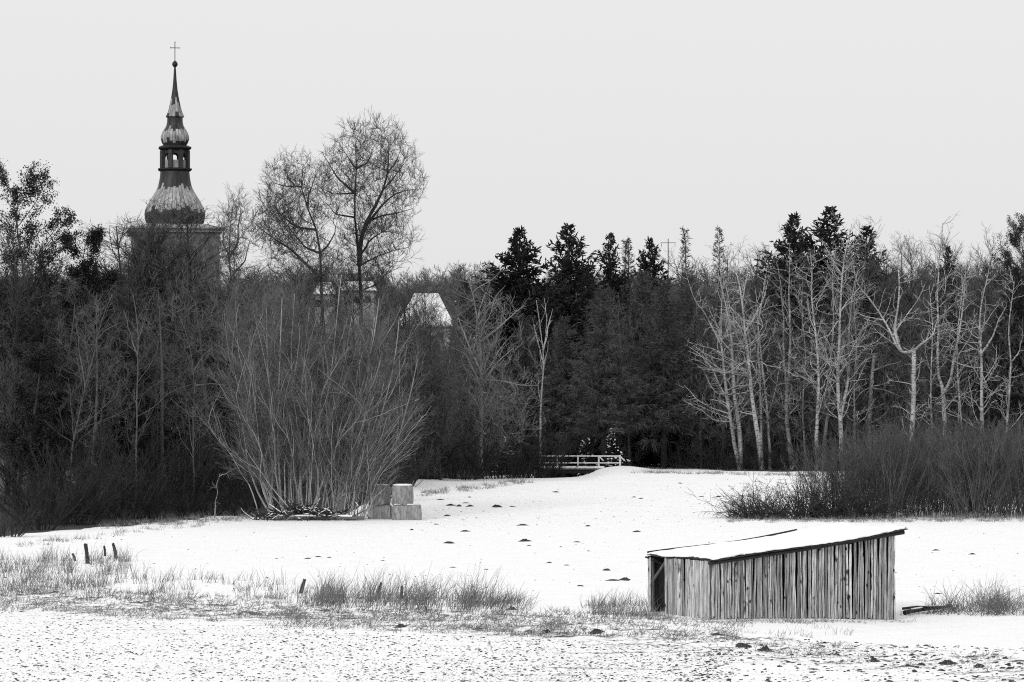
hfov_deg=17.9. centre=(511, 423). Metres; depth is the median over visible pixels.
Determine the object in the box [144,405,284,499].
bush
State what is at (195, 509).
bush
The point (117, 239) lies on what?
bare tree
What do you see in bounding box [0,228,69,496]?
bare tree
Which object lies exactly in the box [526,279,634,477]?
spruce tree
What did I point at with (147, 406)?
ivy clad tree
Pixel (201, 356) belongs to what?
bare tree
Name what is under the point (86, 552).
fence post
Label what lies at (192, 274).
bare tree
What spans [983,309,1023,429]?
bare tree
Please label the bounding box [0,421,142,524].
bush
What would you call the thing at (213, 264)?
bare tree
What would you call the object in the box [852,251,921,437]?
bare tree
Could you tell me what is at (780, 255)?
bare tree
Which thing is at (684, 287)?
larch tree
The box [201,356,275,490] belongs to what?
ivy clad tree
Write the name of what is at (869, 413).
birch tree
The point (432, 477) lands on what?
bare tree
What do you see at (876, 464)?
osier bush
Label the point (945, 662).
sod
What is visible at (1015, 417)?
osier bush
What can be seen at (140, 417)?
ivy clad tree
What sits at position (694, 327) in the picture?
bare tree
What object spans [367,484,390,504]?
bale
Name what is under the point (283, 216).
bare tree
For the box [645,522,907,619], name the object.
shed
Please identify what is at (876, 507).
bramble bush
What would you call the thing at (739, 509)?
bramble bush
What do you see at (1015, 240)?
leafy tree
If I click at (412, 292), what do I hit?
bare tree
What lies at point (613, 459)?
fir sapling
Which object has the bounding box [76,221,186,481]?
bare tree
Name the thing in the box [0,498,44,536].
bush
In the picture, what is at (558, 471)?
bush
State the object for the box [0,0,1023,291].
sky
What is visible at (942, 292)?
bare tree
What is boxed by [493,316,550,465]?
larch tree
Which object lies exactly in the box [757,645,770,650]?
sod
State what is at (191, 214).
bare tree
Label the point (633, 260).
larch tree
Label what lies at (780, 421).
bare tree
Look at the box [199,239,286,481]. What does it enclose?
bare tree
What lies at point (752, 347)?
bare tree
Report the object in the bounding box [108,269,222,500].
bare tree
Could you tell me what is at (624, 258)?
larch tree
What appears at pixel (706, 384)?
bare tree
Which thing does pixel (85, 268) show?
ivy clad tree
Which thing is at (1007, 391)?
birch tree
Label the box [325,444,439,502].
bush
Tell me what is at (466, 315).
spruce tree
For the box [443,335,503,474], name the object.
bare tree
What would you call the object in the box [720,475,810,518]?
bramble bush
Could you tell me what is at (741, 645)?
sod
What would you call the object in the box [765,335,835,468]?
bare tree
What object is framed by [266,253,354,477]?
bare tree
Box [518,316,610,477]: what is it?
larch tree
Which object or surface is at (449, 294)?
woods
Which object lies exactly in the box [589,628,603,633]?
sod
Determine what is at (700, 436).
bare tree
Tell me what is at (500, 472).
bush
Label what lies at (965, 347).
bare tree
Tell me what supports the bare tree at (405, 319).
on the ground at (660, 516)
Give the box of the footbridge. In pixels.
[541,455,624,474]
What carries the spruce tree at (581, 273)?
on the ground at (660, 516)
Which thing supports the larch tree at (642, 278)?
on the ground at (660, 516)
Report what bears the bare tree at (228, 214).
on the ground at (660, 516)
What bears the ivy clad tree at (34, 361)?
on the ground at (660, 516)
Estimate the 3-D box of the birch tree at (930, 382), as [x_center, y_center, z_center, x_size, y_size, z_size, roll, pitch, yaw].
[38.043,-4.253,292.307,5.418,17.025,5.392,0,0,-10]
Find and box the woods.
[0,260,1021,411]
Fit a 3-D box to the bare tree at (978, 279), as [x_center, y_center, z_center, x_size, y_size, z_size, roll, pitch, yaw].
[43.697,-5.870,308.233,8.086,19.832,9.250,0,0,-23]
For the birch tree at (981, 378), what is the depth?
288.20 m
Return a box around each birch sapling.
[47,283,135,501]
[101,286,194,510]
[146,296,235,509]
[212,468,235,517]
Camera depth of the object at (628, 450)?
298.38 m
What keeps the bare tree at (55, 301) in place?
on the ground at (660, 516)
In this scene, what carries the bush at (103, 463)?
on the ground at (660, 516)
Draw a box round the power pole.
[661,239,668,285]
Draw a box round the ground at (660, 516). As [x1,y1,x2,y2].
[0,310,1023,681]
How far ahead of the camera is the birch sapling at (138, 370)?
220.91 m
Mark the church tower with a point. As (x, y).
(175, 178)
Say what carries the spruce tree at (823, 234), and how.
on the ground at (660, 516)
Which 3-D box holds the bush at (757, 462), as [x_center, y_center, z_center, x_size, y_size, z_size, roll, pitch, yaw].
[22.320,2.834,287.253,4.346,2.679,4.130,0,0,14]
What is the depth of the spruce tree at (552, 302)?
303.20 m
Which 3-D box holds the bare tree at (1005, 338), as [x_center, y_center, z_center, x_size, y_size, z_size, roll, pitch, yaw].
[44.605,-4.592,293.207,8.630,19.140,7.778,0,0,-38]
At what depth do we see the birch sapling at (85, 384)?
219.08 m
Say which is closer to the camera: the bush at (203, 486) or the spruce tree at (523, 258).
the bush at (203, 486)
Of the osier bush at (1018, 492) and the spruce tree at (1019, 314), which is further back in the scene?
the spruce tree at (1019, 314)
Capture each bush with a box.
[0,399,188,517]
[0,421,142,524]
[0,466,106,530]
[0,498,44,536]
[8,452,139,524]
[41,435,197,519]
[55,399,240,509]
[98,426,239,511]
[110,477,191,518]
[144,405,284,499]
[159,483,215,515]
[169,420,320,507]
[177,249,448,516]
[183,480,241,515]
[207,477,266,515]
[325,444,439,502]
[340,414,455,486]
[391,399,495,478]
[429,419,522,479]
[451,423,565,478]
[470,413,605,477]
[484,432,567,478]
[648,429,714,468]
[680,422,766,468]
[684,461,808,518]
[703,487,778,518]
[714,445,876,520]
[717,423,796,468]
[717,451,753,469]
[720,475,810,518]
[737,444,784,469]
[759,416,852,468]
[759,440,805,470]
[760,462,888,520]
[779,430,841,470]
[780,435,901,516]
[793,451,921,520]
[794,427,872,463]
[801,421,919,512]
[802,431,873,469]
[807,475,929,518]
[814,421,957,518]
[820,402,925,450]
[828,409,960,504]
[832,413,981,511]
[862,420,996,516]
[873,401,1016,503]
[879,410,1023,512]
[909,415,1023,518]
[913,414,1023,516]
[926,404,1023,504]
[926,411,1023,513]
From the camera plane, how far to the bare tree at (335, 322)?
261.76 m
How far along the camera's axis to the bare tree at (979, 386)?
295.41 m
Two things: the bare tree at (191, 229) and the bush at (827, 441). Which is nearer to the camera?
the bare tree at (191, 229)
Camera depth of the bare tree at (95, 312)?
237.15 m
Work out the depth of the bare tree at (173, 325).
247.22 m
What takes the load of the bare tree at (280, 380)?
on the ground at (660, 516)
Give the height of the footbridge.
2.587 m
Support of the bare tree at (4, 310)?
on the ground at (660, 516)
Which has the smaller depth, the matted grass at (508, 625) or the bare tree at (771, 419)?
the matted grass at (508, 625)
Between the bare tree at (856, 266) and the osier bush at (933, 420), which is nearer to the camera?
the osier bush at (933, 420)
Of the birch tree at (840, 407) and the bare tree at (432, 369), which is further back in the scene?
the birch tree at (840, 407)
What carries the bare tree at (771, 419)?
on the ground at (660, 516)
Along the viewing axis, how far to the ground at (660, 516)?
127.05 m
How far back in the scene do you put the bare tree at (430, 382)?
260.74 m
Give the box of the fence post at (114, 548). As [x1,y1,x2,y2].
[112,543,117,558]
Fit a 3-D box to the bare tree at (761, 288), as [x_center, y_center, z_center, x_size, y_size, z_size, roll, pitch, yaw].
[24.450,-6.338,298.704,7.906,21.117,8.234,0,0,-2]
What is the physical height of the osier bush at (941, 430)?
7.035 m
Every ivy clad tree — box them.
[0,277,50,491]
[0,306,88,509]
[5,337,122,495]
[54,224,153,493]
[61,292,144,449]
[69,331,159,473]
[104,344,195,496]
[165,286,260,408]
[165,333,231,493]
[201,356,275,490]
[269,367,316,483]
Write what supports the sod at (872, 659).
on the ground at (660, 516)
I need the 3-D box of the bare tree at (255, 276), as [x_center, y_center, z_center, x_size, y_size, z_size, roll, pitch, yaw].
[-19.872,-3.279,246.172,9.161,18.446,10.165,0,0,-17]
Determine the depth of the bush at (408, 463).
251.43 m
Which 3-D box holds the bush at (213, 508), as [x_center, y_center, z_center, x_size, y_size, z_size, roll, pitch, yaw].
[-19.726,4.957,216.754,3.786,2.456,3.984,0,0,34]
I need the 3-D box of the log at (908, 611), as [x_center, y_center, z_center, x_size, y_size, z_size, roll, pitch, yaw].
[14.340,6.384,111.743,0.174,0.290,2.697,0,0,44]
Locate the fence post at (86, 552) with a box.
[84,543,89,563]
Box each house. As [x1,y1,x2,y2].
[313,278,335,353]
[341,275,376,350]
[399,287,452,361]
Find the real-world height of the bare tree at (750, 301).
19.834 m
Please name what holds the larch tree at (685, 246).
on the ground at (660, 516)
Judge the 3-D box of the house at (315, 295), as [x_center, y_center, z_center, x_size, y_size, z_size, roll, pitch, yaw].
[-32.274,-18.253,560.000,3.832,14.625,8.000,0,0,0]
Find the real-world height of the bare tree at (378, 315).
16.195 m
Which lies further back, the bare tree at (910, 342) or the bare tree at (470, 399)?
the bare tree at (910, 342)
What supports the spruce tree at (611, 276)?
on the ground at (660, 516)
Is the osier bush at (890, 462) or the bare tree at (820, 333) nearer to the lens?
the osier bush at (890, 462)
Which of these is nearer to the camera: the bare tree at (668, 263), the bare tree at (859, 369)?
the bare tree at (859, 369)
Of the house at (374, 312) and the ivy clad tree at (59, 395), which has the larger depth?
the house at (374, 312)
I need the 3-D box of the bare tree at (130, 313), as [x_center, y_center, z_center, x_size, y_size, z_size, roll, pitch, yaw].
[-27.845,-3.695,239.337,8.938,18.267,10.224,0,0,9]
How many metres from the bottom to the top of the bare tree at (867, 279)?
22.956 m
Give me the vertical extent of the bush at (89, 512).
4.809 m
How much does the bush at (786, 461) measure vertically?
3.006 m
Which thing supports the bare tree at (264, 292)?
on the ground at (660, 516)
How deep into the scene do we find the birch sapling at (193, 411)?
222.24 m
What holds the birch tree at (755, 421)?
on the ground at (660, 516)
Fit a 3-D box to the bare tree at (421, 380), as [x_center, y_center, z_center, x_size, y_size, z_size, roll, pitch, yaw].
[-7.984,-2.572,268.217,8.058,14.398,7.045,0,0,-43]
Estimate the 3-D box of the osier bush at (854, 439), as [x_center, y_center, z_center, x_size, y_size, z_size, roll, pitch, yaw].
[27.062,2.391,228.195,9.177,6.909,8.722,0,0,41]
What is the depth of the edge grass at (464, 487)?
209.45 m
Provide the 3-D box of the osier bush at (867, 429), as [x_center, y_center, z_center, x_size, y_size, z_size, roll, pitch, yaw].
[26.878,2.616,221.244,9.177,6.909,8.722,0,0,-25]
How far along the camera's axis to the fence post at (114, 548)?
154.19 m
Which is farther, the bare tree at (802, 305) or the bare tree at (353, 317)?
the bare tree at (802, 305)
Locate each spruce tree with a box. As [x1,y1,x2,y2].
[430,279,521,469]
[446,225,573,473]
[486,287,601,477]
[488,223,675,476]
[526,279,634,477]
[576,292,694,466]
[592,232,678,459]
[625,236,684,449]
[656,280,731,461]
[681,211,879,466]
[728,206,918,466]
[829,225,922,437]
[904,246,985,451]
[968,267,1023,459]
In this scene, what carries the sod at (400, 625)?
on the ground at (660, 516)
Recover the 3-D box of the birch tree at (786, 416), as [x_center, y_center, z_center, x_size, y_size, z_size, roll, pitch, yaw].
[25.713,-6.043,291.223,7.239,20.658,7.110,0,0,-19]
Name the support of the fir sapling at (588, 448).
on the ground at (660, 516)
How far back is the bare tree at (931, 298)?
308.68 m
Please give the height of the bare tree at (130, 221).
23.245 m
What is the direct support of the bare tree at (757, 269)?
on the ground at (660, 516)
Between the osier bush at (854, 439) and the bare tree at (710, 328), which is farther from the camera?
the bare tree at (710, 328)
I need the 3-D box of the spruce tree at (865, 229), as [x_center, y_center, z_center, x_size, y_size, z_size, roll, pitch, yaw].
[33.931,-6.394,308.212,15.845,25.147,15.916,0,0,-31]
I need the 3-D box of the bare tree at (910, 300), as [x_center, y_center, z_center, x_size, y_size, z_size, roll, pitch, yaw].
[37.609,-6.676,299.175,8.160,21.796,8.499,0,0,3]
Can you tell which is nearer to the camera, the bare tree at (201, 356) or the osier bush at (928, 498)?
the osier bush at (928, 498)
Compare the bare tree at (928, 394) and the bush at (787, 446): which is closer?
the bush at (787, 446)
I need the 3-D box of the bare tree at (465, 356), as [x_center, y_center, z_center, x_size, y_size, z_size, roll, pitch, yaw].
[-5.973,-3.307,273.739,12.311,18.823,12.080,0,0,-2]
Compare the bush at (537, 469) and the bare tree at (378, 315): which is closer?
the bare tree at (378, 315)
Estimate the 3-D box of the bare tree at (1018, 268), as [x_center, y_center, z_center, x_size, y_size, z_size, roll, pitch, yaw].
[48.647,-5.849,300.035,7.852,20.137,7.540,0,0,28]
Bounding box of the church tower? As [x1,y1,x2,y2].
[126,42,222,353]
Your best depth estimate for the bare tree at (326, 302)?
247.56 m
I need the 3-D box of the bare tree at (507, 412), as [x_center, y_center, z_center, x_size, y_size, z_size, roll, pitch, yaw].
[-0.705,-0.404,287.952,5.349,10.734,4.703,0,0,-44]
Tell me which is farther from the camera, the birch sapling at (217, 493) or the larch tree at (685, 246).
the larch tree at (685, 246)
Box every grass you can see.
[0,540,1023,640]
[0,579,1023,670]
[16,467,1023,546]
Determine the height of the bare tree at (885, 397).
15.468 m
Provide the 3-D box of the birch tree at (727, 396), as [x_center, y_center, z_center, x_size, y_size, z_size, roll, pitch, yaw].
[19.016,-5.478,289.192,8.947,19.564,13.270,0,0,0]
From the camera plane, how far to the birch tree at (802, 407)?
291.82 m
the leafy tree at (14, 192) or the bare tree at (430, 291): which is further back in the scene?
the bare tree at (430, 291)
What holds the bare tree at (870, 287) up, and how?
on the ground at (660, 516)
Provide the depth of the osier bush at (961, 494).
211.75 m
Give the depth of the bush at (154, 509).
212.86 m
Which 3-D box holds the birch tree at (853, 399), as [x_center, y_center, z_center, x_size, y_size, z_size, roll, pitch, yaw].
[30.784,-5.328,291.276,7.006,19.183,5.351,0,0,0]
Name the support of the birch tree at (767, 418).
on the ground at (660, 516)
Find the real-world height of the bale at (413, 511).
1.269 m
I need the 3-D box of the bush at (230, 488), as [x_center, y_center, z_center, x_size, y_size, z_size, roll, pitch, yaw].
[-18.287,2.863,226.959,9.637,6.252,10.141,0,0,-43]
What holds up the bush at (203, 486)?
on the ground at (660, 516)
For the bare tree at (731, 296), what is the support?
on the ground at (660, 516)
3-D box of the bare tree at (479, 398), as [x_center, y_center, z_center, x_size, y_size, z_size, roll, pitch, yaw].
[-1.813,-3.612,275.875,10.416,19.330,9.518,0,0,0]
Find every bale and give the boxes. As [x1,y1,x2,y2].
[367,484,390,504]
[368,505,391,518]
[391,484,413,504]
[391,503,421,519]
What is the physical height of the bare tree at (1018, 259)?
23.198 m
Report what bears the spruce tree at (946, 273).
on the ground at (660, 516)
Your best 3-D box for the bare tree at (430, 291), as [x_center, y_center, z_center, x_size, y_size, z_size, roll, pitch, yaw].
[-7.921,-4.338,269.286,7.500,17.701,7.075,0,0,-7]
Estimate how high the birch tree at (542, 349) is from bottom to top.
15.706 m
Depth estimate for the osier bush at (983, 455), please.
218.05 m
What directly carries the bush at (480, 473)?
on the ground at (660, 516)
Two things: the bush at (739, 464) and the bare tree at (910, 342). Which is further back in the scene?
the bare tree at (910, 342)
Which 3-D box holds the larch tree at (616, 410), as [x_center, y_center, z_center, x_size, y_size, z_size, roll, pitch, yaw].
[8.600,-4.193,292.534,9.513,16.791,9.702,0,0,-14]
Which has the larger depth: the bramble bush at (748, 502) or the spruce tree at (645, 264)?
the spruce tree at (645, 264)
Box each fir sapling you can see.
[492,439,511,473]
[571,437,600,476]
[601,424,633,466]
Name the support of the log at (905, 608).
on the log at (908, 611)
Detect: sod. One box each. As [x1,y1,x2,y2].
[392,623,406,627]
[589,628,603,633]
[735,643,750,646]
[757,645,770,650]
[869,656,880,661]
[938,660,957,664]
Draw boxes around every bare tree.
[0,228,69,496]
[0,235,101,482]
[0,241,29,495]
[0,243,114,499]
[0,276,129,503]
[20,229,108,470]
[43,285,151,504]
[46,220,146,493]
[52,216,198,480]
[74,210,216,488]
[74,252,190,484]
[76,197,260,477]
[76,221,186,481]
[79,224,235,472]
[100,218,227,485]
[102,203,267,447]
[104,194,258,423]
[105,219,240,488]
[108,194,251,483]
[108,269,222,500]
[118,224,246,470]
[127,220,291,484]
[130,259,269,496]
[138,239,246,487]
[169,242,268,484]
[193,260,302,490]
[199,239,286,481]
[205,182,256,340]
[219,259,287,474]
[232,289,336,495]
[236,143,354,490]
[239,281,362,489]
[253,260,333,462]
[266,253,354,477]
[297,277,376,474]
[304,106,427,485]
[312,256,369,453]
[312,289,416,493]
[325,269,391,431]
[346,260,422,476]
[366,288,446,478]
[375,292,448,465]
[376,320,460,479]
[381,333,454,475]
[382,286,447,458]
[383,287,435,478]
[386,265,457,457]
[387,308,453,475]
[391,278,513,478]
[407,295,461,479]
[409,277,460,478]
[410,322,468,478]
[431,270,550,478]
[431,309,482,478]
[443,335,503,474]
[474,361,529,472]
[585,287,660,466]
[649,234,745,461]
[660,269,732,464]
[664,255,738,467]
[669,314,727,468]
[670,296,735,467]
[680,243,766,463]
[682,264,776,468]
[708,243,794,442]
[709,292,797,467]
[725,299,797,468]
[726,265,787,420]
[736,242,814,467]
[737,222,817,396]
[740,298,815,468]
[765,247,852,443]
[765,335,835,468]
[788,286,860,464]
[798,248,883,447]
[801,305,874,452]
[804,292,898,447]
[812,214,910,426]
[848,233,955,433]
[850,245,896,403]
[850,307,919,452]
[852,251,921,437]
[860,257,921,420]
[872,306,948,445]
[876,235,954,432]
[879,306,966,435]
[888,229,985,433]
[889,236,932,408]
[903,250,972,414]
[915,328,975,439]
[916,234,1001,423]
[920,279,1012,432]
[953,250,1022,422]
[955,245,995,419]
[957,258,995,418]
[960,330,1022,424]
[963,223,1009,367]
[967,269,1023,434]
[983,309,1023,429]
[988,235,1023,412]
[1010,253,1023,415]
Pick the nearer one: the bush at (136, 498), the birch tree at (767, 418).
the bush at (136, 498)
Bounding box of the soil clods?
[0,479,1023,681]
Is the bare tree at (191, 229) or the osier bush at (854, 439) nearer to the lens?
the osier bush at (854, 439)
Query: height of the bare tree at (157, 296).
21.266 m
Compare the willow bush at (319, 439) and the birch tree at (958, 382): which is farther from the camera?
the birch tree at (958, 382)
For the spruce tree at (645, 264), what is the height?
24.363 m
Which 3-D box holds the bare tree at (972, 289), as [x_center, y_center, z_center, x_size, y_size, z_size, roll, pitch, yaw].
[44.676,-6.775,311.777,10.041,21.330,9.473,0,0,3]
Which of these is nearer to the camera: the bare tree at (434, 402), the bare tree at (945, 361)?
the bare tree at (434, 402)
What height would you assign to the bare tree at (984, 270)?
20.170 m
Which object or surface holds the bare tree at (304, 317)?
on the ground at (660, 516)
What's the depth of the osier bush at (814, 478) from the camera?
213.46 m
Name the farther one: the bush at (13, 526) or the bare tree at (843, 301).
the bare tree at (843, 301)
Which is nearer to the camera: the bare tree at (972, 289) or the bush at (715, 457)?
the bush at (715, 457)
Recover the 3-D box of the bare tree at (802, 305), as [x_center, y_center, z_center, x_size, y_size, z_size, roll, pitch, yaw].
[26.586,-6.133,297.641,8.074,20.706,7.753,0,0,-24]
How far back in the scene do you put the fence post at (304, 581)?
122.35 m
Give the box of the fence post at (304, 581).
[299,578,305,593]
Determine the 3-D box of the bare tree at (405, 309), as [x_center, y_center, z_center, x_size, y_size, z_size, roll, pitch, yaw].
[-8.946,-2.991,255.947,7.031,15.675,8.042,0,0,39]
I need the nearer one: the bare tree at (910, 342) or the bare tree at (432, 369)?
the bare tree at (432, 369)
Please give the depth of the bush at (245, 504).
216.09 m
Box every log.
[275,515,364,519]
[902,606,933,609]
[903,604,952,614]
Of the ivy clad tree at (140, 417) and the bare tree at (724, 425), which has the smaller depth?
the ivy clad tree at (140, 417)
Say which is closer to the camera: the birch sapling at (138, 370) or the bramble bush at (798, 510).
the bramble bush at (798, 510)
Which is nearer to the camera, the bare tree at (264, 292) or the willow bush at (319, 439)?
the willow bush at (319, 439)
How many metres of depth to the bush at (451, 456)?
267.40 m
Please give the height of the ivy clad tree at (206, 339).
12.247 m
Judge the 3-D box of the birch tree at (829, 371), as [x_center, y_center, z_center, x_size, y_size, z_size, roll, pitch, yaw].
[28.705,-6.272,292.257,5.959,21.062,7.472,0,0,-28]
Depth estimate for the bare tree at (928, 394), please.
293.67 m
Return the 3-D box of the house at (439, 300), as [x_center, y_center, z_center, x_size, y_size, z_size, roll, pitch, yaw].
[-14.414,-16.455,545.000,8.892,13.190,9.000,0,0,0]
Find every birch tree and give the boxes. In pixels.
[534,297,552,460]
[678,256,772,468]
[704,236,784,469]
[735,288,784,468]
[750,243,827,468]
[762,280,824,465]
[776,247,849,469]
[787,238,864,461]
[788,211,888,469]
[821,260,893,448]
[837,231,947,445]
[850,352,909,456]
[901,211,991,437]
[908,284,963,457]
[925,258,992,424]
[937,260,1009,439]
[970,266,1023,436]
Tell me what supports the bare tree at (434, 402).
on the ground at (660, 516)
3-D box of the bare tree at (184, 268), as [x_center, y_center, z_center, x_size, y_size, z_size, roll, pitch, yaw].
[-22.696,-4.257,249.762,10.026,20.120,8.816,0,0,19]
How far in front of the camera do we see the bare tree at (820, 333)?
292.94 m
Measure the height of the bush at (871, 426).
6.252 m
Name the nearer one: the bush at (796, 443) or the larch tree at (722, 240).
the bush at (796, 443)
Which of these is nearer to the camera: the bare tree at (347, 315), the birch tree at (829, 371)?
the bare tree at (347, 315)
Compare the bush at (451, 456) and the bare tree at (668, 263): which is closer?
the bush at (451, 456)
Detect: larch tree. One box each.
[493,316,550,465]
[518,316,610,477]
[554,285,656,467]
[591,267,681,466]
[613,278,719,468]
[616,237,634,298]
[618,238,636,309]
[653,269,728,465]
[675,227,698,304]
[704,225,736,453]
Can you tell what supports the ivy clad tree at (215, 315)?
on the ground at (660, 516)
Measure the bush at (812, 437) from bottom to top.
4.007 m
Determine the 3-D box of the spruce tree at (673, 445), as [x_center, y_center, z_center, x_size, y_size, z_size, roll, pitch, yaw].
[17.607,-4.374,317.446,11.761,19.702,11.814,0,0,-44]
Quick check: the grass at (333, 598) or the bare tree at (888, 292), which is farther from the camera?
the bare tree at (888, 292)
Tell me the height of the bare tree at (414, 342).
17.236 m
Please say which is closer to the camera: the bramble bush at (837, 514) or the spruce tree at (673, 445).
the bramble bush at (837, 514)
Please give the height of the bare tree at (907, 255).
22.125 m
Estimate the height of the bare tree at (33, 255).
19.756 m
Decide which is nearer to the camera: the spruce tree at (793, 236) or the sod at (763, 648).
the sod at (763, 648)
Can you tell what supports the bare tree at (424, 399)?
on the ground at (660, 516)
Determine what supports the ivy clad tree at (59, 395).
on the ground at (660, 516)
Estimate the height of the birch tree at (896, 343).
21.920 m
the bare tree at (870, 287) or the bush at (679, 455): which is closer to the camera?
the bush at (679, 455)
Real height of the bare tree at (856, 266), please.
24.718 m
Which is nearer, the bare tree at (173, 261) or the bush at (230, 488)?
the bush at (230, 488)
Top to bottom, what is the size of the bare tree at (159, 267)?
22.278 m
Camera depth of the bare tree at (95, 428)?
221.81 m
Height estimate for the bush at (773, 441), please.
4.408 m
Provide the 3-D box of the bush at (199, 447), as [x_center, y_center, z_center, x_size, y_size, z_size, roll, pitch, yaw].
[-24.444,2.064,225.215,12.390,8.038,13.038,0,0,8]
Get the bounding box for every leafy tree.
[0,158,110,500]
[974,212,1023,366]
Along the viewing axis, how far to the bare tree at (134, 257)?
247.47 m
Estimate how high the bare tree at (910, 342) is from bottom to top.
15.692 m
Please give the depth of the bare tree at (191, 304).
246.26 m
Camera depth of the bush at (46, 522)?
194.33 m
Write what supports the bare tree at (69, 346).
on the ground at (660, 516)
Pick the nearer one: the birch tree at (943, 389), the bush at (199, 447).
the bush at (199, 447)
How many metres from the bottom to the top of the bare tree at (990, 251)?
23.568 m
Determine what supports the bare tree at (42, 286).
on the ground at (660, 516)
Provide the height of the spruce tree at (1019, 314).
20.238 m
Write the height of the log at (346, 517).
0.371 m
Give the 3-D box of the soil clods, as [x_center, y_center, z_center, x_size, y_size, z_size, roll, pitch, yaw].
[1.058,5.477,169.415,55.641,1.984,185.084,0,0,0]
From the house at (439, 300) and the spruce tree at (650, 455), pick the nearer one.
the spruce tree at (650, 455)
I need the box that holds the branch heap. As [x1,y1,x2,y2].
[241,497,366,520]
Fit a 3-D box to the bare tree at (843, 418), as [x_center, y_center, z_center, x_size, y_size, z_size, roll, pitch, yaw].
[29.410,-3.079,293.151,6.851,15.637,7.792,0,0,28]
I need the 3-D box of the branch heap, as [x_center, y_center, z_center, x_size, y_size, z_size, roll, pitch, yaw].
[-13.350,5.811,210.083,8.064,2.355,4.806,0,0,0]
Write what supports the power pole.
on the ground at (660, 516)
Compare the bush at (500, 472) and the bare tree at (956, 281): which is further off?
the bare tree at (956, 281)
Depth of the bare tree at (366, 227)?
249.47 m
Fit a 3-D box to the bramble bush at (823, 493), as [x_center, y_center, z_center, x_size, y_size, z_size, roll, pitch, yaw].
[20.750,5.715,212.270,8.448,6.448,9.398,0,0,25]
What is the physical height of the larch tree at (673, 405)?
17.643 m
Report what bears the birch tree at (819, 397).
on the ground at (660, 516)
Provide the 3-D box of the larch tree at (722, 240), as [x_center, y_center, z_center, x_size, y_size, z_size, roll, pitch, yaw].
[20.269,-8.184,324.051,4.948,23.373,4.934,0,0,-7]
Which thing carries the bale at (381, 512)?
on the ground at (660, 516)
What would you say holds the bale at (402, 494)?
on the bale at (413, 511)
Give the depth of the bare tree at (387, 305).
259.11 m
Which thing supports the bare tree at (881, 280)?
on the ground at (660, 516)

